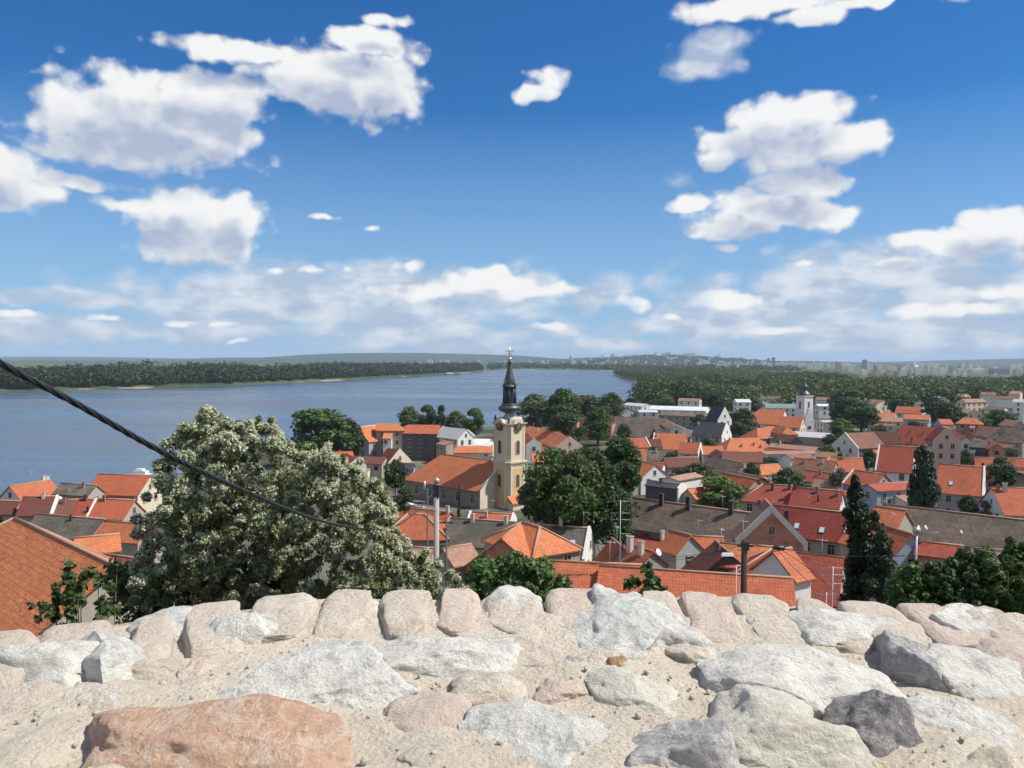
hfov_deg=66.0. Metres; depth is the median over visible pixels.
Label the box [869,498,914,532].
house
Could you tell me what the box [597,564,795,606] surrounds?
roof
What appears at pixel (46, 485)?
house
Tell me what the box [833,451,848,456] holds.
tree
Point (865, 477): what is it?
house
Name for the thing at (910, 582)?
shrub
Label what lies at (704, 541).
house
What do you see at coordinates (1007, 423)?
house
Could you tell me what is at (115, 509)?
house
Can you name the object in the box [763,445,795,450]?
house
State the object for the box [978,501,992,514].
tree
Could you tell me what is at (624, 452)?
tree
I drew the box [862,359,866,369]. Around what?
tower block
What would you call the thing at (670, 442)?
house
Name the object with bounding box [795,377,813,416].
church tower
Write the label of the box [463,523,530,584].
house
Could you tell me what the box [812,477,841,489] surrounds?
house
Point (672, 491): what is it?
house
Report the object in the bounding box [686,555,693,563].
window
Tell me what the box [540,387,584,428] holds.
tree
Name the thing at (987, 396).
house
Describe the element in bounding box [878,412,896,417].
house
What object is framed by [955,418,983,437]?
house
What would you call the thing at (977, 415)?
house
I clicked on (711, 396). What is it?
tree
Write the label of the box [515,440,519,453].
window
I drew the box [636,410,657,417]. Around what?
house
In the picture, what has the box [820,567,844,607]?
television aerial
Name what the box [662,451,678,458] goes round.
tree
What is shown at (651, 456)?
house
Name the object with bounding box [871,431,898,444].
house
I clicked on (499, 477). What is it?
window
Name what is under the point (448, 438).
house
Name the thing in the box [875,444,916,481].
house
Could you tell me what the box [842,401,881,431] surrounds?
tree
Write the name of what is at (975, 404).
house
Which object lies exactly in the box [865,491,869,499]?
window
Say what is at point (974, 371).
office block
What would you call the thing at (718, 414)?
house
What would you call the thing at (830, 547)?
window
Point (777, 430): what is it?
house
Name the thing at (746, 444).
house
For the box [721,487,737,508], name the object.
tree
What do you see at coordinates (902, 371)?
city block
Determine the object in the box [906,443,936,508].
tree
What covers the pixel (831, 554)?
wire
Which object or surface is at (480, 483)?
church
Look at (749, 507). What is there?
window
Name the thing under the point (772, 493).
house
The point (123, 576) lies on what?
shrub
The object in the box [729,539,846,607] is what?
house
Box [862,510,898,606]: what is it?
conifer
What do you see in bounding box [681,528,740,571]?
house
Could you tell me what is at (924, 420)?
house
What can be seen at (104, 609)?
shrub
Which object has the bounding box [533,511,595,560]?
house
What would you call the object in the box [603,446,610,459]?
tree
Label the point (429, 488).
window
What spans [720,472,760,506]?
house
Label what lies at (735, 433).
tree
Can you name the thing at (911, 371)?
city block
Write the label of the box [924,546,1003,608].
shrub
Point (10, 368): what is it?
power cable
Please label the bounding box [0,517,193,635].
house
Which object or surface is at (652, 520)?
house
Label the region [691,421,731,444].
house
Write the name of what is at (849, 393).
tree
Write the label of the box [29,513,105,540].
house
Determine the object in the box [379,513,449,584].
house
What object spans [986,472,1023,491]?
house
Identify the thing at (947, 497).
window
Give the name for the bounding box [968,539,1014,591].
house
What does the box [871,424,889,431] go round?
tree
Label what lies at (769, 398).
house
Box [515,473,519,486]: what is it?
window
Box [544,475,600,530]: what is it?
tree
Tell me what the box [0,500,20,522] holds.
house
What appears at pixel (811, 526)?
house
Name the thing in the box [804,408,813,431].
chapel
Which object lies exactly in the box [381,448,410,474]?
house
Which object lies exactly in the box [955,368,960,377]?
city block
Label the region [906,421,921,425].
tree
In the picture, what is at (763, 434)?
house
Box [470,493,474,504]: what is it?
window
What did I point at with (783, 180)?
sky
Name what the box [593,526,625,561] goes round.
house
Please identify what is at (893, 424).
house
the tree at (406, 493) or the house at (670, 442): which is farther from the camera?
the house at (670, 442)
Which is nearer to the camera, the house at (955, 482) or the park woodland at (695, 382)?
the house at (955, 482)
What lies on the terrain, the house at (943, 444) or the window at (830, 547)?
the house at (943, 444)
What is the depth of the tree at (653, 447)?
271.98 m
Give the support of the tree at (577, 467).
on the terrain
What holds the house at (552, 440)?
on the terrain
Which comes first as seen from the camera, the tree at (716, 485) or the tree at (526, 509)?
the tree at (526, 509)
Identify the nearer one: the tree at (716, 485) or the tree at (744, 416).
the tree at (716, 485)
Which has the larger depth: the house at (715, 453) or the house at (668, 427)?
the house at (668, 427)
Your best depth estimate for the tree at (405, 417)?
358.34 m
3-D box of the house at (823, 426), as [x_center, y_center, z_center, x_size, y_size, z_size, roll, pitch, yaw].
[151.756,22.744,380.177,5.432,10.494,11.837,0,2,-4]
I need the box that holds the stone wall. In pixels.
[0,583,1023,767]
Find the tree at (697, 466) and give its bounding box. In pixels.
[668,462,712,477]
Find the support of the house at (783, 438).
on the terrain
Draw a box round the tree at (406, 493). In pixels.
[393,486,413,514]
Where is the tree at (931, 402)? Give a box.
[920,396,954,422]
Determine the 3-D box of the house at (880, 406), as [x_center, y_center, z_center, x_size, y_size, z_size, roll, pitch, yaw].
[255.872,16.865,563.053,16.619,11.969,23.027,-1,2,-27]
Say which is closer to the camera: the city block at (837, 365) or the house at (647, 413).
the house at (647, 413)
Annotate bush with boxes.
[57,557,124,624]
[463,550,574,601]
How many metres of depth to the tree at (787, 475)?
181.87 m
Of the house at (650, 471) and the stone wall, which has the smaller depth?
the stone wall
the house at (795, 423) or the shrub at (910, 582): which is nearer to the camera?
the shrub at (910, 582)
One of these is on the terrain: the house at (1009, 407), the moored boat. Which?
the house at (1009, 407)
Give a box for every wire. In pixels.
[619,552,737,559]
[628,546,736,561]
[748,543,904,556]
[778,550,817,598]
[780,549,837,596]
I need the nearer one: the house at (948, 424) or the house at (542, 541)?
the house at (542, 541)
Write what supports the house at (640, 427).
on the terrain
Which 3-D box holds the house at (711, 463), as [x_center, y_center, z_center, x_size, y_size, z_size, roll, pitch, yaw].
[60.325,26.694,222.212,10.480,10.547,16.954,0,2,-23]
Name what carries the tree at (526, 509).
on the terrain
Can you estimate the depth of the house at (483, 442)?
279.70 m
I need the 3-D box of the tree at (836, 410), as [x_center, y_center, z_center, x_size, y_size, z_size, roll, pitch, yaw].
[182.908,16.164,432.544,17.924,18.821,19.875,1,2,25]
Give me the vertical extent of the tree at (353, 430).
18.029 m
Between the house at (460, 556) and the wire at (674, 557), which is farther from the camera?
the house at (460, 556)
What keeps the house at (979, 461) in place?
on the terrain
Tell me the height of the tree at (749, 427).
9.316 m
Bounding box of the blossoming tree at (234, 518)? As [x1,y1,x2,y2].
[108,404,469,615]
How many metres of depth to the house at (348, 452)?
239.29 m
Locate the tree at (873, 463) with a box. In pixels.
[872,458,875,471]
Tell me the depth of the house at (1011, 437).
294.74 m
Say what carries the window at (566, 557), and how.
in the house at (542, 541)
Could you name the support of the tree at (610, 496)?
on the terrain
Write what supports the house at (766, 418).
on the terrain
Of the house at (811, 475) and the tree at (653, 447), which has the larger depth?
the tree at (653, 447)
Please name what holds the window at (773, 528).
in the house at (767, 523)
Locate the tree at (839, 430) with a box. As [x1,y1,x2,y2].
[831,425,844,437]
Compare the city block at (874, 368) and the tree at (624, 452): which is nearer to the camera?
the tree at (624, 452)
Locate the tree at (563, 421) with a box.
[546,412,588,442]
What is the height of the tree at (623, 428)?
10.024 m
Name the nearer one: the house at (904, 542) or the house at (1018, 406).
the house at (904, 542)
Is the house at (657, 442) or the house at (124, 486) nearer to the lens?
the house at (124, 486)
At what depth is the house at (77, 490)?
166.31 m
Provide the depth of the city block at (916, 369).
2045.40 m
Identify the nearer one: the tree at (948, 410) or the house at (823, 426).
the house at (823, 426)
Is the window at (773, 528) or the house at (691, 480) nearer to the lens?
the window at (773, 528)
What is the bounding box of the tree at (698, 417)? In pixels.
[690,414,705,425]
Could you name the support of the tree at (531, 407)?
on the terrain
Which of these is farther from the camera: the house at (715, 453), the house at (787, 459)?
the house at (715, 453)
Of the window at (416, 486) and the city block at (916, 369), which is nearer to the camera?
the window at (416, 486)
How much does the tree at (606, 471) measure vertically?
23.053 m
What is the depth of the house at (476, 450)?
250.73 m
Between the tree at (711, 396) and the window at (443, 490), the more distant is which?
the tree at (711, 396)
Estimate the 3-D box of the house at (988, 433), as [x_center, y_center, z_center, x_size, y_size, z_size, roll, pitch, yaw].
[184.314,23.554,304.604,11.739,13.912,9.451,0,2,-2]
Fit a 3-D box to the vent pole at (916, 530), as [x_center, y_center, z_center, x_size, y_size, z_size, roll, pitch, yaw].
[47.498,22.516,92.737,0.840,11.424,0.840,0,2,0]
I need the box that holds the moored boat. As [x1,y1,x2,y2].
[132,468,152,475]
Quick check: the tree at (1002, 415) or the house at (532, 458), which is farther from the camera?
the tree at (1002, 415)
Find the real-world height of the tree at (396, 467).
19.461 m
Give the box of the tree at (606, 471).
[575,445,622,543]
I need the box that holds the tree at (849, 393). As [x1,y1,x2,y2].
[826,388,860,405]
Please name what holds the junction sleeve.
attached to the wire at (831, 554)
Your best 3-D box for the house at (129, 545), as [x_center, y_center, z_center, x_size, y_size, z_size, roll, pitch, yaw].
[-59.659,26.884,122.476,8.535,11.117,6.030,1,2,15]
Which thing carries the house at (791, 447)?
on the terrain
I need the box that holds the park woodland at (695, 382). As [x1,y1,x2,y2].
[612,365,1023,410]
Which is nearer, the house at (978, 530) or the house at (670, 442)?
the house at (978, 530)
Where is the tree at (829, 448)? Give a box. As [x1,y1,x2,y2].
[820,444,835,452]
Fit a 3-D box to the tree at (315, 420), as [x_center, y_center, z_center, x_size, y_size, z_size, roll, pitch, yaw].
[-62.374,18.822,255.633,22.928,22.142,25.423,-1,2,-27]
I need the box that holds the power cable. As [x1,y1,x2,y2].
[0,359,434,530]
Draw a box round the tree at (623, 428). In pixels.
[616,423,631,438]
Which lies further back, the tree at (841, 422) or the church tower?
the church tower
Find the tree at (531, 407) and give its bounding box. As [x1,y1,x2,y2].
[515,393,555,427]
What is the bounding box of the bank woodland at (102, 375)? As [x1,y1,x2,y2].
[0,359,483,387]
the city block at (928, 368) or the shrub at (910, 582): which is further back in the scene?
the city block at (928, 368)
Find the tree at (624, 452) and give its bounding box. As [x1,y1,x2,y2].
[604,437,642,527]
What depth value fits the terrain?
3244.66 m
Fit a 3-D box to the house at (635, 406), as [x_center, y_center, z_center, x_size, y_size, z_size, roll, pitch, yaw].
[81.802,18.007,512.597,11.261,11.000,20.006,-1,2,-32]
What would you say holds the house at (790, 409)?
on the terrain
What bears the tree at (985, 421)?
on the terrain
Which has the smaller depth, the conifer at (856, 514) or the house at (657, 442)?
the conifer at (856, 514)
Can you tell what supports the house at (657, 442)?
on the terrain
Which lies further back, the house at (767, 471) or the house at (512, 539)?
the house at (767, 471)
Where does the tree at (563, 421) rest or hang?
on the terrain
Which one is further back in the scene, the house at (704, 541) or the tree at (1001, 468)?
the tree at (1001, 468)
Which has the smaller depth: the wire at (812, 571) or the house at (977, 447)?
the wire at (812, 571)
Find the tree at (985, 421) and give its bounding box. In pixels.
[979,418,993,426]
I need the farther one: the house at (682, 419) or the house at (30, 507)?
the house at (682, 419)
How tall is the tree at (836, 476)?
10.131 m
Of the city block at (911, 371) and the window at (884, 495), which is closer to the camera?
the window at (884, 495)
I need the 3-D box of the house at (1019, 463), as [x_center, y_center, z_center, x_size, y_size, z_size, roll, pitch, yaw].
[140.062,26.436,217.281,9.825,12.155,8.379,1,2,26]
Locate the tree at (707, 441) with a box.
[699,436,715,445]
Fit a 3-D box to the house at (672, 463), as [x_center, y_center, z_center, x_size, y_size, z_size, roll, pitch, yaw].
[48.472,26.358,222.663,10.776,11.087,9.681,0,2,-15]
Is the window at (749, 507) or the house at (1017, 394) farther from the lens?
the house at (1017, 394)
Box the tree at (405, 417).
[397,406,417,426]
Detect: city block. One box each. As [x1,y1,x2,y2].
[835,362,840,369]
[846,365,854,371]
[868,373,876,378]
[873,365,876,372]
[877,364,882,369]
[898,368,906,378]
[909,369,913,376]
[913,366,919,374]
[926,365,931,372]
[930,366,936,374]
[938,368,946,372]
[951,371,956,378]
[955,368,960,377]
[960,372,966,377]
[1014,368,1020,375]
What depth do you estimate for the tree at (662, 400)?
513.12 m
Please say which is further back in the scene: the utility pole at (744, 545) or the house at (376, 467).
the house at (376, 467)
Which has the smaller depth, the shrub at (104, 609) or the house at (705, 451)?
the shrub at (104, 609)
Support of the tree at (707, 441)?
on the terrain
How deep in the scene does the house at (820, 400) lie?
536.08 m
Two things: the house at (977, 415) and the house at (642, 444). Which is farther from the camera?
the house at (977, 415)
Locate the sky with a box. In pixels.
[0,0,1023,361]
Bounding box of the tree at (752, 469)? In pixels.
[742,462,760,475]
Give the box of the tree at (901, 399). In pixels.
[885,394,921,412]
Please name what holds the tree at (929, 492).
on the terrain
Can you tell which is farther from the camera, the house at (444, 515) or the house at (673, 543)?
the house at (444, 515)
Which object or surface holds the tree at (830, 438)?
on the terrain
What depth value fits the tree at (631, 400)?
533.43 m
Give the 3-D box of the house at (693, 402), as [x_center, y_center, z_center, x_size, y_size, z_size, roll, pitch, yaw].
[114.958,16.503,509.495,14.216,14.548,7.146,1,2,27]
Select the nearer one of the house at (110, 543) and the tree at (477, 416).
the house at (110, 543)
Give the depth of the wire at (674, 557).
44.04 m
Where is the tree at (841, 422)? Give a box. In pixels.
[829,418,855,432]
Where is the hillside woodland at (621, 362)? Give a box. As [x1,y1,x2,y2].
[486,354,805,370]
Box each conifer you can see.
[456,489,460,516]
[837,473,894,604]
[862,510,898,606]
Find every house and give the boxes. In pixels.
[0,471,56,499]
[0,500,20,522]
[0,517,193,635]
[15,492,59,521]
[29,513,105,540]
[51,482,105,498]
[51,489,78,514]
[72,494,97,516]
[74,533,121,554]
[88,495,146,521]
[91,473,161,513]
[94,520,161,562]
[99,552,155,564]
[326,449,366,483]
[333,443,353,455]
[353,456,387,478]
[354,425,378,456]
[376,424,404,456]
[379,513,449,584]
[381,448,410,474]
[398,425,440,460]
[398,505,455,523]
[402,546,433,593]
[403,462,415,476]
[436,426,474,456]
[439,543,478,596]
[440,513,516,553]
[454,444,492,455]
[458,455,493,459]
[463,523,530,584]
[467,500,516,520]
[474,439,493,456]
[481,521,583,560]
[525,426,563,445]
[525,432,540,466]
[531,454,547,469]
[531,541,641,588]
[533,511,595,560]
[541,431,583,453]
[562,416,692,441]
[587,406,635,416]
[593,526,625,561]
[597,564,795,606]
[619,535,670,568]
[622,451,647,464]
[623,403,652,410]
[623,493,750,553]
[626,453,667,495]
[627,437,650,450]
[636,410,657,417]
[644,449,668,461]
[644,473,687,502]
[645,455,666,472]
[648,439,662,450]
[649,406,709,417]
[653,432,686,453]
[654,421,682,433]
[654,528,703,568]
[659,411,706,427]
[661,456,700,476]
[662,472,704,487]
[677,442,701,459]
[678,398,701,406]
[681,486,718,507]
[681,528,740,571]
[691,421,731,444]
[692,520,723,548]
[700,446,723,463]
[702,456,746,475]
[705,407,731,427]
[708,449,720,457]
[710,467,769,483]
[716,438,768,451]
[718,520,772,571]
[720,451,762,464]
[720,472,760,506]
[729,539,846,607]
[730,498,807,551]
[733,399,751,412]
[737,463,782,482]
[739,477,792,511]
[740,427,774,444]
[749,546,815,600]
[752,409,786,427]
[755,494,846,554]
[756,396,783,410]
[760,450,816,465]
[763,404,795,416]
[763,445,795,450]
[768,441,820,451]
[769,424,798,444]
[774,433,803,445]
[776,416,806,431]
[781,453,812,468]
[788,480,845,510]
[791,455,837,484]
[794,431,833,446]
[800,469,841,486]
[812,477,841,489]
[813,404,830,418]
[814,397,828,403]
[814,451,837,458]
[816,420,833,432]
[824,453,864,476]
[832,432,884,458]
[837,530,878,578]
[842,469,891,507]
[860,399,890,412]
[860,473,909,512]
[862,513,921,601]
[867,417,902,431]
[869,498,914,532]
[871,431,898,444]
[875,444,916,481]
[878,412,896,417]
[882,498,1023,579]
[895,406,925,423]
[898,425,935,445]
[903,414,930,426]
[913,402,927,414]
[914,531,963,589]
[915,420,960,480]
[934,419,953,430]
[937,463,985,513]
[950,394,970,402]
[951,429,969,463]
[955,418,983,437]
[956,399,986,411]
[959,409,981,419]
[968,439,989,465]
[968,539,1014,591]
[973,426,1004,440]
[973,456,995,489]
[978,482,1023,518]
[979,392,996,405]
[980,406,1007,416]
[986,439,1004,457]
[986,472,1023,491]
[991,396,1014,406]
[994,427,1023,457]
[998,419,1023,428]
[1000,456,1023,472]
[1007,404,1011,413]
[1009,391,1022,398]
[1012,399,1023,423]
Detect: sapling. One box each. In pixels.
[25,578,79,628]
[622,561,667,594]
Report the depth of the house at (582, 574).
61.13 m
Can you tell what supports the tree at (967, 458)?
on the terrain
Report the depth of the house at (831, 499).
153.09 m
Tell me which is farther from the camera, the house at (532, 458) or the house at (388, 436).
the house at (388, 436)
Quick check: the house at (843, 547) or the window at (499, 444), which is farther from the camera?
the window at (499, 444)
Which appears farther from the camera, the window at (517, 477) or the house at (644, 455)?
the house at (644, 455)
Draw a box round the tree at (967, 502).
[955,494,978,512]
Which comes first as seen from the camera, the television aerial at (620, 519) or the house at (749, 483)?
the television aerial at (620, 519)
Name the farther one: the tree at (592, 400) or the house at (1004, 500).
the tree at (592, 400)
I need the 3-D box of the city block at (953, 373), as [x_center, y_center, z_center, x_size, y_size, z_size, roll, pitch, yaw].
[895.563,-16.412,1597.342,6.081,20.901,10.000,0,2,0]
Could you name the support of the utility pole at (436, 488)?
on the terrain
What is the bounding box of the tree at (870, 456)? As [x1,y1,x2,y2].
[861,448,876,470]
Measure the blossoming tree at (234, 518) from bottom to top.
12.606 m
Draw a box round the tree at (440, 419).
[434,405,446,426]
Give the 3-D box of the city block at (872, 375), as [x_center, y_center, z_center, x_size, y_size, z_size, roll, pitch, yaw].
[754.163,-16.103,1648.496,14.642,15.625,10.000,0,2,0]
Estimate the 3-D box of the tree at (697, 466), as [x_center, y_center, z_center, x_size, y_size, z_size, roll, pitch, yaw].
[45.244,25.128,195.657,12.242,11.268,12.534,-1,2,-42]
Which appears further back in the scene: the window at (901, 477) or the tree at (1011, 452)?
the tree at (1011, 452)
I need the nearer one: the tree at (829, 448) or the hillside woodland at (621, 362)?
the tree at (829, 448)
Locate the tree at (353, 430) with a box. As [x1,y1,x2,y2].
[329,417,366,455]
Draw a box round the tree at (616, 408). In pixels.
[596,392,624,416]
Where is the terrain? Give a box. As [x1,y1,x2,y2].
[0,353,1023,608]
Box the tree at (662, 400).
[654,394,676,405]
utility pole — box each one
[406,478,439,596]
[426,483,428,590]
[439,518,453,586]
[721,539,753,592]
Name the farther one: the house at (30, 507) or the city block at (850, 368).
the city block at (850, 368)
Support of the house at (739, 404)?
on the terrain
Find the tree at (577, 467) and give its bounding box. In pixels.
[545,450,601,503]
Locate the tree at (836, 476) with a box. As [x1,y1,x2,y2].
[828,467,847,486]
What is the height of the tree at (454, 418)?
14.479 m
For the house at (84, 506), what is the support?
on the terrain
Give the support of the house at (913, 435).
on the terrain
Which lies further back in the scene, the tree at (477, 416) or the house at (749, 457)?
the tree at (477, 416)
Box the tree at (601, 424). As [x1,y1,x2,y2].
[582,406,613,445]
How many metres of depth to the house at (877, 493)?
169.65 m
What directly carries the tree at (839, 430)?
on the terrain
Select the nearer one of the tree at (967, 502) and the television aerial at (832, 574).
the television aerial at (832, 574)
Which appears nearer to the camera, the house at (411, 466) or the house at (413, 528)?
the house at (413, 528)
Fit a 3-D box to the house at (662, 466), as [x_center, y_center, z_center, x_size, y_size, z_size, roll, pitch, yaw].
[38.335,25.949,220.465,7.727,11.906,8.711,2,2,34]
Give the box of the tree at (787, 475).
[764,466,812,487]
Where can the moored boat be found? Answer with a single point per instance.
(141, 471)
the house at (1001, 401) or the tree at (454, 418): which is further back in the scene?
the house at (1001, 401)
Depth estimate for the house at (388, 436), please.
277.38 m
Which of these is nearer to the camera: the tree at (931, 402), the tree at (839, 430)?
the tree at (839, 430)
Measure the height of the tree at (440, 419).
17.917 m
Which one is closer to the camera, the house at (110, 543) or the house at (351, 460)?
the house at (110, 543)
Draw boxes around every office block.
[968,369,981,372]
[988,368,1009,374]
[1008,367,1015,373]
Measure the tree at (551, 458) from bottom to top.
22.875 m
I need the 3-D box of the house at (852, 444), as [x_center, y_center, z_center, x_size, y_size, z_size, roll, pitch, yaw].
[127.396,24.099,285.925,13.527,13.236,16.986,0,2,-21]
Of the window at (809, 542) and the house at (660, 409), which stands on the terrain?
the house at (660, 409)
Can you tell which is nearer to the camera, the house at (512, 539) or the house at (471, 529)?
the house at (512, 539)
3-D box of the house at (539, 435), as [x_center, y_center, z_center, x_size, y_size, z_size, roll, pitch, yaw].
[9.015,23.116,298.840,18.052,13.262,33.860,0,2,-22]
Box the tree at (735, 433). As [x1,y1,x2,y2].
[730,421,748,437]
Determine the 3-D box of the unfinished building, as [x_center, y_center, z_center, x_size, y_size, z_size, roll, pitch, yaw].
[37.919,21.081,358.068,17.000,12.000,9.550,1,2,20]
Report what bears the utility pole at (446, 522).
on the terrain
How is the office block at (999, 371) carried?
on the terrain
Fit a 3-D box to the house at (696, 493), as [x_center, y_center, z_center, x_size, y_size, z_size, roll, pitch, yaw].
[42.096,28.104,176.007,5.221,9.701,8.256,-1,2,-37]
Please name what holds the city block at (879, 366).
on the terrain
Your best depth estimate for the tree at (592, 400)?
398.42 m
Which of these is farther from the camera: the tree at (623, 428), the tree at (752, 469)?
the tree at (623, 428)
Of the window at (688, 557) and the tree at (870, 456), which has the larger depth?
the tree at (870, 456)
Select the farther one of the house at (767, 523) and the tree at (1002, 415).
the tree at (1002, 415)
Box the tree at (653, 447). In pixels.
[648,445,659,450]
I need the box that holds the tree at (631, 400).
[624,397,636,402]
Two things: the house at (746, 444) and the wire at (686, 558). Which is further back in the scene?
the house at (746, 444)
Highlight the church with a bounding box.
[405,347,526,510]
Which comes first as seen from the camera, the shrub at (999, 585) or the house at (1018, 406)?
the shrub at (999, 585)
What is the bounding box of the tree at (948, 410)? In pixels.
[933,402,967,425]
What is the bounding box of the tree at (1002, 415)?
[980,409,1018,426]
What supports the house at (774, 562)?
on the terrain
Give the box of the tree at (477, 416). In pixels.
[462,407,485,435]
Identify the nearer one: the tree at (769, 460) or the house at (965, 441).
the tree at (769, 460)
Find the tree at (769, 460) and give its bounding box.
[762,456,779,464]
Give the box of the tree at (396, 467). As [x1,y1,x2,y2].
[383,459,409,502]
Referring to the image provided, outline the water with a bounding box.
[0,370,635,494]
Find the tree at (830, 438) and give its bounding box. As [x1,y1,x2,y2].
[821,434,837,445]
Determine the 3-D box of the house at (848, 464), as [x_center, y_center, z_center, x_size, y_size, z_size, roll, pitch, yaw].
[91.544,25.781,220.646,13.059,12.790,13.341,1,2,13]
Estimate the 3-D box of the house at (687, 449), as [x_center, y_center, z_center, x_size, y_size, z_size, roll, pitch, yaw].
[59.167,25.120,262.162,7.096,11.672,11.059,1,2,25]
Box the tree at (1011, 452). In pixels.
[1005,447,1019,456]
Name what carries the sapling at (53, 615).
on the terrain
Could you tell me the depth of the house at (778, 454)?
241.45 m
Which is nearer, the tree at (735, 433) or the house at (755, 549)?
the house at (755, 549)
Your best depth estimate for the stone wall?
2.11 m
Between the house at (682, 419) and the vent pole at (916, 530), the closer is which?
the vent pole at (916, 530)
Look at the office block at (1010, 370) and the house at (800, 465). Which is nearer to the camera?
the house at (800, 465)
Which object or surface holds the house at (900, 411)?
on the terrain
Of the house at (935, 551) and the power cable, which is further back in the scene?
the house at (935, 551)
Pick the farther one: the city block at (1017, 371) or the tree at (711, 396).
the city block at (1017, 371)
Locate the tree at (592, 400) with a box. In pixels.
[577,395,611,417]
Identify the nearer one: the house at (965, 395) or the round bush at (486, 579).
the round bush at (486, 579)
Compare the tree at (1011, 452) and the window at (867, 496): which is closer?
the window at (867, 496)
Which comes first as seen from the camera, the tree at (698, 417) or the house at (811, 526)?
the house at (811, 526)
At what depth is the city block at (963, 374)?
1616.50 m
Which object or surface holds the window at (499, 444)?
in the church
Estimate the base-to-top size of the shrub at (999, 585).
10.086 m
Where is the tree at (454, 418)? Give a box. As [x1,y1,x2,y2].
[445,410,468,428]
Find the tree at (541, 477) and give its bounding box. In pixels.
[519,465,558,523]
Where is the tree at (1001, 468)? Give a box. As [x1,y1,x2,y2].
[985,455,1017,487]
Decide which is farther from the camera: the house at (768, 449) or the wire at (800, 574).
the house at (768, 449)
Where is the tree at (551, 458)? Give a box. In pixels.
[516,447,585,523]
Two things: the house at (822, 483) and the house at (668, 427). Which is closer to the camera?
the house at (822, 483)
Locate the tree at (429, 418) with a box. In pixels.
[417,404,437,424]
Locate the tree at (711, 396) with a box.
[699,389,726,406]
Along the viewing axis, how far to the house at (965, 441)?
273.53 m
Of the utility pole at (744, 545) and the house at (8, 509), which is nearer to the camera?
the utility pole at (744, 545)
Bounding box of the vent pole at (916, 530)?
[913,527,920,559]
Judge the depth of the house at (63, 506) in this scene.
144.17 m
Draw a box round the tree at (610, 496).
[589,480,641,551]
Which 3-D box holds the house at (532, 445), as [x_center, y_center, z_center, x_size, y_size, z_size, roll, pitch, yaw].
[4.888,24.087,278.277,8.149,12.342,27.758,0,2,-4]
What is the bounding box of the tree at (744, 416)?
[729,408,757,432]
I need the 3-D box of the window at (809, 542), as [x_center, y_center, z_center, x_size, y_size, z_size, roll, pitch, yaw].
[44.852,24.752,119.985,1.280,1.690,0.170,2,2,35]
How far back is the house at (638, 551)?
82.93 m
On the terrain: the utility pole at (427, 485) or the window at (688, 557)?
the utility pole at (427, 485)
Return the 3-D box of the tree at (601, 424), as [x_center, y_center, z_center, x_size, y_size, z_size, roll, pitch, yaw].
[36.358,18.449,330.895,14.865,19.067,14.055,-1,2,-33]
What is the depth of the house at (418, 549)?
80.10 m
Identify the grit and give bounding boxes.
[4,635,1022,767]
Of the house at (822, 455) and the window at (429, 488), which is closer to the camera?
the window at (429, 488)
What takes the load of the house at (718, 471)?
on the terrain
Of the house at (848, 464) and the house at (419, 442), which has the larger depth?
the house at (419, 442)
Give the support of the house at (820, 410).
on the terrain
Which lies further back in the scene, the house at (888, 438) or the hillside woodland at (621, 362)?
the hillside woodland at (621, 362)
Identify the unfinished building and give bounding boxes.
[575,417,615,440]
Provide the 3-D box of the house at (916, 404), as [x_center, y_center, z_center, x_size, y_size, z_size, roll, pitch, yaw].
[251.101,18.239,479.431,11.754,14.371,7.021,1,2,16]
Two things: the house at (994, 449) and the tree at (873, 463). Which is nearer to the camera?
the tree at (873, 463)
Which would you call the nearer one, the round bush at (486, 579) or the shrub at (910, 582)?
the shrub at (910, 582)
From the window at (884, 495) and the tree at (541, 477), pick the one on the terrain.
the tree at (541, 477)
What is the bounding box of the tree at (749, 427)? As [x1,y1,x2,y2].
[745,425,752,431]
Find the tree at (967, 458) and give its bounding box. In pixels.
[960,449,972,464]
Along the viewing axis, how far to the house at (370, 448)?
275.88 m
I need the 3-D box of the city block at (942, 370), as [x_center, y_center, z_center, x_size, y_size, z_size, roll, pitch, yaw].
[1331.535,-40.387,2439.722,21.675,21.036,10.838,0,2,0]
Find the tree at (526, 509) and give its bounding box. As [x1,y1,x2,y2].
[516,489,537,522]
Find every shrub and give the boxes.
[99,551,314,624]
[884,559,955,608]
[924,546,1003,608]
[973,536,1023,613]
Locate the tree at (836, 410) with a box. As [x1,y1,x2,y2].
[828,396,857,424]
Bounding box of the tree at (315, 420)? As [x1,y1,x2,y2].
[286,408,356,451]
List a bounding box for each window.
[415,484,418,494]
[428,487,431,496]
[441,489,445,499]
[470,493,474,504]
[497,439,501,453]
[497,473,501,486]
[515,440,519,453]
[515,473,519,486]
[563,554,571,559]
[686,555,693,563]
[746,503,752,511]
[768,526,775,535]
[807,541,810,551]
[827,544,834,554]
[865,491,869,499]
[882,493,886,500]
[899,474,903,480]
[945,495,950,502]
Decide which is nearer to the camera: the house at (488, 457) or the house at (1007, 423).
the house at (488, 457)
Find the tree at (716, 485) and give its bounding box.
[691,475,746,509]
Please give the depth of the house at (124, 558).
69.23 m
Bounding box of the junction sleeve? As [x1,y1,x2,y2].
[773,545,785,550]
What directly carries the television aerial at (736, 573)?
on the terrain
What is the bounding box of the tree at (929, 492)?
[912,463,941,508]
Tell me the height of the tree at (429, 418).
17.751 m
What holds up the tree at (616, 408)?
on the terrain
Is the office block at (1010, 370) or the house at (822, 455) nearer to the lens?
the house at (822, 455)
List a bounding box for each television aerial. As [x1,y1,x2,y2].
[610,500,630,533]
[726,565,740,593]
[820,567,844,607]
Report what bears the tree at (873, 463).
on the terrain
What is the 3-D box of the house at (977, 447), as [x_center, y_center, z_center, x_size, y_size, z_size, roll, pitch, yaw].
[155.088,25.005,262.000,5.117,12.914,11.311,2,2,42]
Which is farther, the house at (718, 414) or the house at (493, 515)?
the house at (718, 414)
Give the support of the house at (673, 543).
on the terrain

